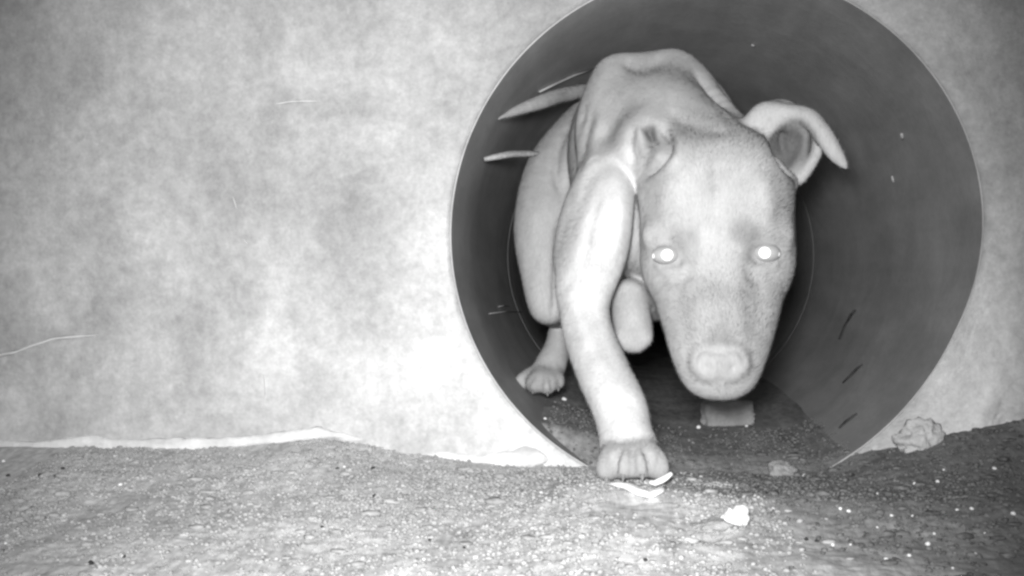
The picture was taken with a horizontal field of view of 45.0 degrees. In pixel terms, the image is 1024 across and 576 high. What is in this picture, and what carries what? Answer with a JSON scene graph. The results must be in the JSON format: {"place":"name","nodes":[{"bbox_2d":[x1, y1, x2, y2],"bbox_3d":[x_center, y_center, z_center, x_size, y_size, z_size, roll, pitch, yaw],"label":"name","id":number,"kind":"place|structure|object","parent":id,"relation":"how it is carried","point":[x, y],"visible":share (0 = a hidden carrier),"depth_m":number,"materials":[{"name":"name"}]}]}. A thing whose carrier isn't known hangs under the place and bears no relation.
{"place":"outdoors","nodes":[
{"label":"outdoors","id":0,"kind":"place"},
{"bbox_2d":[0,299,1023,575],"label":"ground","id":1,"kind":"structure","parent":0,"point":[672,401],"depth_m":0.93,"materials":[{"name":"soil"}]},
{"bbox_2d":[6,451,853,575],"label":"soil clumps","id":2,"kind":"object","parent":1,"relation":"on","point":[418,507],"visible":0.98,"depth_m":0.96,"materials":[{"name":"grey soil"}]},
{"bbox_2d":[0,0,1023,466],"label":"concrete wall","id":3,"kind":"structure","parent":1,"relation":"on","point":[224,222],"depth_m":1.19,"materials":[{"name":"white concrete"}]},
{"bbox_2d":[607,482,666,498],"bbox_3d":[0.096,0.154,0.952,0.049,0.008,0.031,0,0,41],"label":"shell fragment","id":4,"kind":"object","parent":1,"relation":"on","point":[637,490],"visible":1,"depth_m":0.94,"materials":[{"name":"white"}]},
{"bbox_2d":[649,471,672,485],"bbox_3d":[0.116,0.148,0.958,0.018,0.011,0.010,0,0,3],"label":"shell fragment","id":5,"kind":"object","parent":1,"relation":"on","point":[661,479],"visible":1,"depth_m":0.95,"materials":[{"name":"white"}]},
{"bbox_2d":[498,47,849,482],"bbox_3d":[0.147,-0.037,1.284,0.323,0.413,0.642,0,0,3],"label":"dog","id":6,"kind":"object","parent":1,"relation":"on","point":[662,185],"visible":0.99,"depth_m":1.08},
{"bbox_2d":[690,517,741,531],"bbox_3d":[0.142,0.166,0.861,0.036,0.011,0.020,0,0,3],"label":"soil clod","id":7,"kind":"object","parent":1,"relation":"on","point":[716,524],"visible":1,"depth_m":0.85,"materials":[{"name":"grey soil"}]},
{"bbox_2d":[450,0,983,467],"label":"drain pipe","id":8,"kind":"object","parent":1,"relation":"on","point":[889,225],"visible":0.44,"depth_m":1.41,"materials":[{"name":"grey concrete"}]},
{"bbox_2d":[483,151,539,160],"bbox_3d":[0.012,-0.145,1.361,0.017,0.021,0.137,0,0,34],"label":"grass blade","id":9,"kind":"object","parent":8,"relation":"attached to","point":[503,155],"depth_m":1.33,"materials":[{"name":"white plant"}]},
{"bbox_2d":[838,310,855,339],"bbox_3d":[0.450,0.049,1.649,0.025,0.040,0.017,0,0,45],"label":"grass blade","id":10,"kind":"object","parent":8,"relation":"attached to","point":[847,320],"depth_m":1.65,"materials":[{"name":"black plant"}]},
{"bbox_2d":[838,413,856,427],"bbox_3d":[0.357,0.141,1.317,0.020,0.016,0.010,0,0,3],"label":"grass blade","id":11,"kind":"object","parent":8,"relation":"attached to","point":[848,419],"depth_m":1.32,"materials":[{"name":"black plant"}]},
{"bbox_2d":[842,364,862,382],"bbox_3d":[0.406,0.102,1.470,0.007,0.024,0.029,0,0,-39],"label":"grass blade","id":12,"kind":"object","parent":8,"relation":"attached to","point":[853,372],"depth_m":1.47,"materials":[{"name":"black plant"}]},
{"bbox_2d":[720,504,749,525],"bbox_3d":[0.155,0.163,0.868,0.021,0.022,0.020,0,0,-32],"label":"stone","id":13,"kind":"object","parent":1,"relation":"on","point":[738,515],"visible":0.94,"depth_m":0.86,"materials":[{"name":"white stone"}]},
{"bbox_2d":[767,460,798,476],"bbox_3d":[0.254,0.172,1.155,0.030,0.023,0.028,0,0,3],"label":"soil clod","id":14,"kind":"object","parent":1,"relation":"on","point":[780,468],"visible":0.68,"depth_m":1.15,"materials":[{"name":"grey soil"}]},
{"bbox_2d":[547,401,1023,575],"bbox_3d":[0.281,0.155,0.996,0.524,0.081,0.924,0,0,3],"label":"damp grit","id":15,"kind":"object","parent":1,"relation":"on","point":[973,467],"visible":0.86,"depth_m":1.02,"materials":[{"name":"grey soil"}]},
{"bbox_2d":[663,420,1023,575],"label":"damp clumps","id":16,"kind":"object","parent":1,"relation":"on","point":[895,487],"visible":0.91,"depth_m":0.98,"materials":[{"name":"grey soil"}]},
{"bbox_2d":[891,417,945,452],"bbox_3d":[0.377,0.139,1.145,0.050,0.040,0.028,0,0,3],"label":"soil clod","id":17,"kind":"object","parent":1,"relation":"on","point":[917,433],"visible":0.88,"depth_m":1.14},
{"bbox_2d":[700,399,755,425],"bbox_3d":[0.262,0.152,1.504,0.067,0.033,0.042,0,0,3],"label":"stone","id":18,"kind":"object","parent":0,"point":[729,413],"visible":0.95,"depth_m":1.49,"materials":[{"name":"grey stone"}]}
]}

